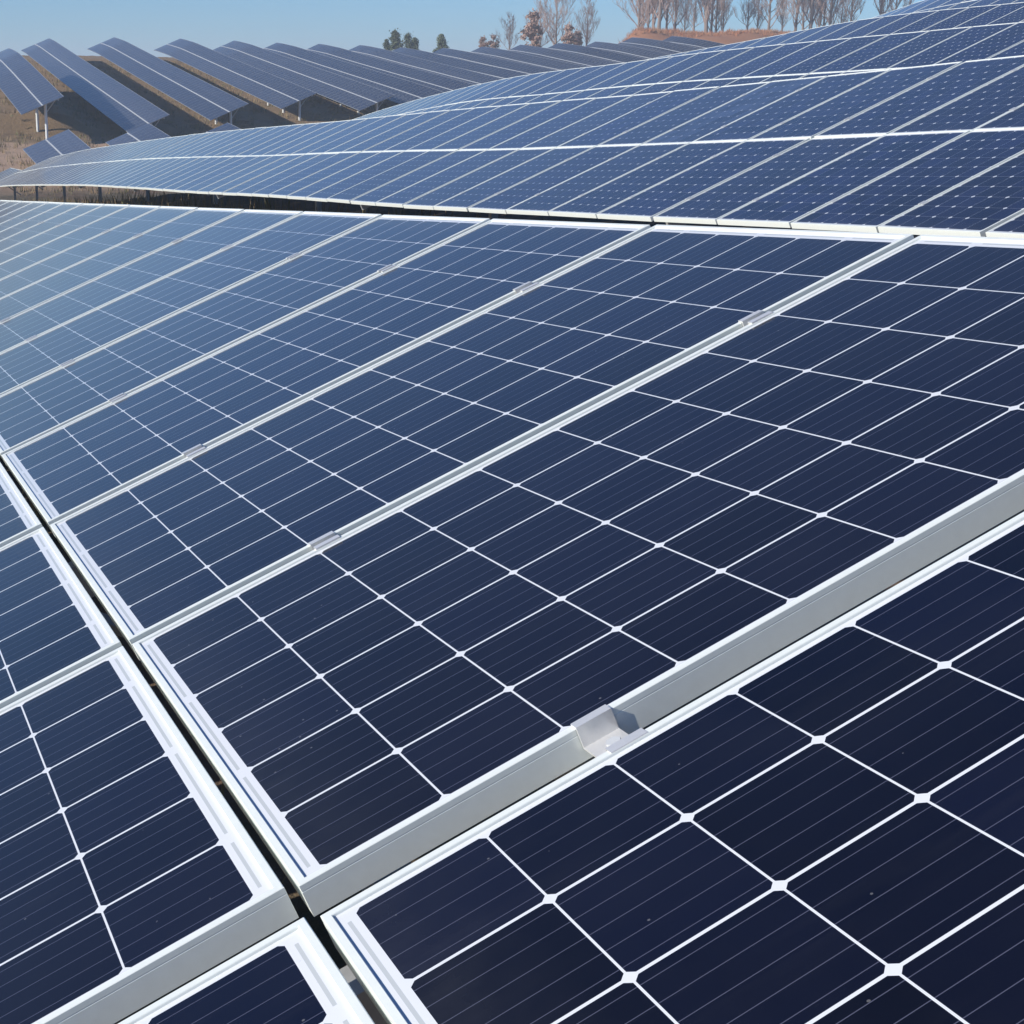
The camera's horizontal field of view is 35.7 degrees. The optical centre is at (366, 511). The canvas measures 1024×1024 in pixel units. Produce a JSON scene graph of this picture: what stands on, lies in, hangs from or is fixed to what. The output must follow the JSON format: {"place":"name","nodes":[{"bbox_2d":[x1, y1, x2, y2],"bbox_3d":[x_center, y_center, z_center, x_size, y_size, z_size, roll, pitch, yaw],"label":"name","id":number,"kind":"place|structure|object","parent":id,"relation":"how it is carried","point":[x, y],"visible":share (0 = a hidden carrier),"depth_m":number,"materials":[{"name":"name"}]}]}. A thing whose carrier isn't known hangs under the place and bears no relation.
{"place":"outdoors","nodes":[
{"label":"outdoors","id":0,"kind":"place"},
{"bbox_2d":[0,0,922,56],"label":"sky","id":1,"kind":"structure","parent":0,"point":[78,26],"materials":[{"name":"blue"}]},
{"bbox_2d":[0,30,1023,1023],"bbox_3d":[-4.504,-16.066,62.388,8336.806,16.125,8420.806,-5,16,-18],"label":"ground","id":2,"kind":"structure","parent":0,"point":[57,123],"depth_m":107.37,"materials":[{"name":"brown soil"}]},
{"bbox_2d":[0,48,63,138],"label":"solar table","id":3,"kind":"object","parent":2,"relation":"on","point":[26,86],"visible":1,"depth_m":122.83,"materials":[{"name":"glass"}]},
{"bbox_2d":[23,129,91,163],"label":"solar table","id":4,"kind":"object","parent":2,"relation":"on","point":[65,142],"visible":0.66,"depth_m":102.82,"materials":[{"name":"glass"}]},
{"bbox_2d":[21,38,168,131],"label":"solar table","id":5,"kind":"object","parent":2,"relation":"on","point":[126,109],"visible":0.99,"depth_m":136.53,"materials":[{"name":"glass"}]},
{"bbox_2d":[105,123,170,145],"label":"solar table","id":6,"kind":"object","parent":2,"relation":"on","point":[148,131],"visible":0.48,"depth_m":108.73,"materials":[{"name":"glass"}]},
{"bbox_2d":[88,37,248,123],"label":"solar table","id":7,"kind":"object","parent":2,"relation":"on","point":[208,101],"visible":1,"depth_m":143.39,"materials":[{"name":"glass"}]},
{"bbox_2d":[0,59,392,195],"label":"dry grass","id":8,"kind":"structure","parent":2,"relation":"on","point":[173,111],"depth_m":134.76,"materials":[{"name":"brown plant"}]},
{"bbox_2d":[205,123,239,132],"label":"solar table","id":9,"kind":"object","parent":2,"relation":"on","point":[226,127],"visible":0.07,"depth_m":111.79,"materials":[{"name":"glass"}]},
{"bbox_2d":[154,39,316,120],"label":"solar table","id":10,"kind":"object","parent":2,"relation":"on","point":[276,91],"visible":1,"depth_m":150.23,"materials":[{"name":"glass"}]},
{"bbox_2d":[214,41,393,114],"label":"solar table","id":11,"kind":"object","parent":2,"relation":"on","point":[354,94],"visible":0.88,"depth_m":150.97,"materials":[{"name":"glass"}]},
{"bbox_2d":[263,43,443,103],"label":"solar table","id":12,"kind":"object","parent":2,"relation":"on","point":[402,90],"visible":0.72,"depth_m":153.61,"materials":[{"name":"glass"}]},
{"bbox_2d":[382,39,391,50],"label":"conifer","id":13,"kind":"object","parent":2,"relation":"on","point":[386,43],"visible":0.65,"depth_m":242.26,"materials":[{"name":"green plant"}]},
{"bbox_2d":[306,44,473,91],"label":"solar table","id":14,"kind":"object","parent":2,"relation":"on","point":[433,81],"visible":0.56,"depth_m":160.44,"materials":[{"name":"glass"}]},
{"bbox_2d":[388,28,404,50],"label":"conifer","id":15,"kind":"object","parent":2,"relation":"on","point":[395,40],"visible":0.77,"depth_m":236.11,"materials":[{"name":"green plant"}]},
{"bbox_2d":[402,32,416,48],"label":"conifer","id":16,"kind":"object","parent":2,"relation":"on","point":[408,38],"visible":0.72,"depth_m":240.12,"materials":[{"name":"green plant"}]},
{"bbox_2d":[411,37,418,49],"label":"conifer","id":17,"kind":"object","parent":2,"relation":"on","point":[415,41],"visible":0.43,"depth_m":245.55,"materials":[{"name":"green plant"}]},
{"bbox_2d":[350,45,502,84],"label":"solar table","id":18,"kind":"object","parent":2,"relation":"on","point":[468,76],"visible":0.54,"depth_m":165.77,"materials":[{"name":"glass"}]},
{"bbox_2d":[432,34,448,51],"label":"conifer","id":19,"kind":"object","parent":2,"relation":"on","point":[441,42],"visible":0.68,"depth_m":242.92,"materials":[{"name":"green plant"}]},
{"bbox_2d":[393,47,528,78],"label":"solar table","id":20,"kind":"object","parent":2,"relation":"on","point":[503,73],"visible":0.28,"depth_m":170.54,"materials":[{"name":"glass"}]},
{"bbox_2d":[478,35,489,47],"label":"russet tree","id":21,"kind":"object","parent":2,"relation":"on","point":[483,42],"visible":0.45,"depth_m":243.00,"materials":[{"name":"brown plant"}]},
{"bbox_2d":[488,33,500,48],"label":"russet tree","id":22,"kind":"object","parent":2,"relation":"on","point":[492,44],"visible":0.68,"depth_m":247.63,"materials":[{"name":"brown plant"}]},
{"bbox_2d":[433,48,557,73],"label":"solar table","id":23,"kind":"object","parent":2,"relation":"on","point":[493,61],"visible":0.35,"depth_m":175.52,"materials":[{"name":"glass"}]},
{"bbox_2d":[496,12,518,49],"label":"bare tree","id":24,"kind":"object","parent":2,"relation":"on","point":[508,32],"visible":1,"depth_m":252.32,"materials":[{"name":"brown plant"}]},
{"bbox_2d":[0,200,1023,1023],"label":"solar table","id":25,"kind":"object","parent":2,"relation":"on","point":[392,546],"visible":1,"depth_m":2.12,"materials":[{"name":"glass"}]},
{"bbox_2d":[0,55,1023,237],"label":"solar table","id":26,"kind":"object","parent":2,"relation":"on","point":[935,149],"visible":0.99,"depth_m":15.30,"materials":[{"name":"glass"}]},
{"bbox_2d":[471,47,586,69],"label":"solar table","id":27,"kind":"object","parent":2,"relation":"on","point":[523,58],"visible":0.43,"depth_m":179.35,"materials":[{"name":"glass"}]},
{"bbox_2d":[518,7,542,46],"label":"russet tree","id":28,"kind":"object","parent":2,"relation":"on","point":[532,29],"visible":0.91,"depth_m":245.57,"materials":[{"name":"brown plant"}]},
{"bbox_2d":[523,0,558,45],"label":"bare tree","id":29,"kind":"object","parent":2,"relation":"on","point":[543,31],"visible":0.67,"depth_m":253.48,"materials":[{"name":"brown plant"}]},
{"bbox_2d":[534,0,576,44],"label":"bare tree","id":30,"kind":"object","parent":2,"relation":"on","point":[555,29],"visible":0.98,"depth_m":252.00,"materials":[{"name":"brown plant"}]},
{"bbox_2d":[509,45,617,66],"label":"solar table","id":31,"kind":"object","parent":2,"relation":"on","point":[558,55],"visible":0.37,"depth_m":182.17,"materials":[{"name":"glass"}]},
{"bbox_2d":[561,22,578,44],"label":"russet tree","id":32,"kind":"object","parent":2,"relation":"on","point":[569,37],"visible":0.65,"depth_m":245.92,"materials":[{"name":"brown plant"}]},
{"bbox_2d":[571,29,583,45],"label":"russet tree","id":33,"kind":"object","parent":2,"relation":"on","point":[576,33],"visible":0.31,"depth_m":250.69,"materials":[{"name":"brown plant"}]},
{"bbox_2d":[572,0,599,45],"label":"bare tree","id":34,"kind":"object","parent":2,"relation":"on","point":[590,12],"visible":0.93,"depth_m":255.74,"materials":[{"name":"brown plant"}]},
{"bbox_2d":[548,43,646,62],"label":"solar table","id":35,"kind":"object","parent":2,"relation":"on","point":[597,53],"visible":0.27,"depth_m":185.08,"materials":[{"name":"glass"}]},
{"bbox_2d":[586,41,670,58],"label":"solar table","id":36,"kind":"object","parent":2,"relation":"on","point":[632,51],"visible":0.32,"depth_m":188.31,"materials":[{"name":"glass"}]},
{"bbox_2d":[613,0,651,29],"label":"bare tree","id":37,"kind":"object","parent":2,"relation":"on","point":[638,13],"visible":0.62,"depth_m":256.63,"materials":[{"name":"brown plant"}]},
{"bbox_2d":[628,0,658,28],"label":"bare tree","id":38,"kind":"object","parent":2,"relation":"on","point":[648,8],"visible":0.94,"depth_m":250.61,"materials":[{"name":"brown plant"}]},
{"bbox_2d":[635,0,651,26],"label":"bare tree","id":39,"kind":"object","parent":2,"relation":"on","point":[642,22],"visible":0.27,"depth_m":265.21,"materials":[{"name":"brown plant"}]},
{"bbox_2d":[646,0,667,27],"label":"bare tree","id":40,"kind":"object","parent":2,"relation":"on","point":[653,19],"visible":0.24,"depth_m":262.81,"materials":[{"name":"brown plant"}]},
{"bbox_2d":[619,37,700,53],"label":"solar table","id":41,"kind":"object","parent":2,"relation":"on","point":[661,46],"visible":0.25,"depth_m":191.04,"materials":[{"name":"glass"}]},
{"bbox_2d":[651,0,671,29],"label":"bare tree","id":42,"kind":"object","parent":2,"relation":"on","point":[659,16],"visible":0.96,"depth_m":248.14,"materials":[{"name":"brown plant"}]},
{"bbox_2d":[658,0,685,29],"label":"bare tree","id":43,"kind":"object","parent":2,"relation":"on","point":[666,16],"visible":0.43,"depth_m":267.83,"materials":[{"name":"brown plant"}]},
{"bbox_2d":[662,0,690,28],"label":"bare tree","id":44,"kind":"object","parent":2,"relation":"on","point":[675,5],"visible":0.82,"depth_m":261.78,"materials":[{"name":"brown plant"}]},
{"bbox_2d":[352,22,1023,119],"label":"solar table","id":45,"kind":"object","parent":2,"relation":"on","point":[758,64],"visible":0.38,"depth_m":28.63,"materials":[{"name":"glass"}]},
{"bbox_2d":[677,0,699,31],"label":"bare tree","id":46,"kind":"object","parent":2,"relation":"on","point":[684,22],"visible":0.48,"depth_m":270.38,"materials":[{"name":"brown plant"}]},
{"bbox_2d":[662,36,726,48],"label":"solar table","id":47,"kind":"object","parent":2,"relation":"on","point":[698,43],"visible":0.16,"depth_m":193.77,"materials":[{"name":"glass"}]},
{"bbox_2d":[678,0,714,30],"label":"bare tree","id":48,"kind":"object","parent":2,"relation":"on","point":[694,13],"visible":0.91,"depth_m":257.74,"materials":[{"name":"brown plant"}]},
{"bbox_2d":[618,25,793,42],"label":"brush","id":49,"kind":"object","parent":2,"relation":"on","point":[666,31],"visible":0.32,"depth_m":238.25,"materials":[{"name":"brown plant"}]},
{"bbox_2d":[697,0,714,32],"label":"bare tree","id":50,"kind":"object","parent":2,"relation":"on","point":[707,9],"visible":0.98,"depth_m":249.61,"materials":[{"name":"brown plant"}]},
{"bbox_2d":[697,0,731,30],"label":"bare tree","id":51,"kind":"object","parent":2,"relation":"on","point":[711,24],"visible":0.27,"depth_m":272.80,"materials":[{"name":"brown plant"}]},
{"bbox_2d":[703,0,729,32],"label":"bare tree","id":52,"kind":"object","parent":2,"relation":"on","point":[717,2],"visible":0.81,"depth_m":263.28,"materials":[{"name":"brown plant"}]},
{"bbox_2d":[717,0,735,30],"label":"bare tree","id":53,"kind":"object","parent":2,"relation":"on","point":[724,15],"visible":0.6,"depth_m":271.19,"materials":[{"name":"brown plant"}]},
{"bbox_2d":[732,0,757,28],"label":"bare tree","id":54,"kind":"object","parent":2,"relation":"on","point":[752,8],"visible":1,"depth_m":254.07,"materials":[{"name":"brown plant"}]},
{"bbox_2d":[751,0,771,29],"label":"bare tree","id":55,"kind":"object","parent":2,"relation":"on","point":[758,17],"visible":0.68,"depth_m":274.21,"materials":[{"name":"brown plant"}]},
{"bbox_2d":[752,0,784,29],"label":"bare tree","id":56,"kind":"object","parent":2,"relation":"on","point":[770,11],"visible":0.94,"depth_m":261.74,"materials":[{"name":"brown plant"}]},
{"bbox_2d":[774,0,794,31],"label":"bare tree","id":57,"kind":"object","parent":2,"relation":"on","point":[782,15],"visible":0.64,"depth_m":274.93,"materials":[{"name":"brown plant"}]},
{"bbox_2d":[783,0,809,31],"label":"bare tree","id":58,"kind":"object","parent":2,"relation":"on","point":[797,6],"visible":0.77,"depth_m":267.96,"materials":[{"name":"brown plant"}]},
{"bbox_2d":[790,0,826,29],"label":"bare tree","id":59,"kind":"object","parent":2,"relation":"on","point":[803,21],"visible":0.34,"depth_m":274.26,"materials":[{"name":"brown plant"}]},
{"bbox_2d":[796,0,824,28],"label":"bare tree","id":60,"kind":"object","parent":2,"relation":"on","point":[812,5],"visible":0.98,"depth_m":257.88,"materials":[{"name":"brown plant"}]},
{"bbox_2d":[806,0,828,26],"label":"bare tree","id":61,"kind":"object","parent":2,"relation":"on","point":[820,18],"visible":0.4,"depth_m":266.91,"materials":[{"name":"brown plant"}]},
{"bbox_2d":[813,0,844,25],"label":"bare tree","id":62,"kind":"object","parent":2,"relation":"on","point":[824,18],"visible":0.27,"depth_m":277.43,"materials":[{"name":"brown plant"}]},
{"bbox_2d":[818,0,845,24],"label":"bare tree","id":63,"kind":"object","parent":2,"relation":"on","point":[832,4],"visible":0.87,"depth_m":261.16,"materials":[{"name":"brown plant"}]},
{"bbox_2d":[647,2,1023,59],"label":"solar table","id":64,"kind":"object","parent":2,"relation":"on","point":[959,17],"visible":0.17,"depth_m":36.48,"materials":[{"name":"glass"}]},
{"bbox_2d":[822,0,856,23],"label":"bare tree","id":65,"kind":"object","parent":2,"relation":"on","point":[840,12],"visible":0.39,"depth_m":280.61,"materials":[{"name":"brown plant"}]},
{"bbox_2d":[834,0,865,21],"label":"bare tree","id":66,"kind":"object","parent":2,"relation":"on","point":[852,6],"visible":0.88,"depth_m":267.65,"materials":[{"name":"brown plant"}]},
{"bbox_2d":[874,0,893,14],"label":"bare tree","id":67,"kind":"object","parent":2,"relation":"on","point":[881,3],"visible":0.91,"depth_m":264.65,"materials":[{"name":"brown plant"}]},
{"bbox_2d":[873,0,913,13],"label":"bare tree","id":68,"kind":"object","parent":2,"relation":"on","point":[904,5],"visible":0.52,"depth_m":273.45,"materials":[{"name":"brown plant"}]},
{"bbox_2d":[873,0,1023,17],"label":"solar table","id":69,"kind":"object","parent":2,"relation":"on","point":[926,5],"visible":0.15,"depth_m":45.18,"materials":[{"name":"glass"}]}
]}

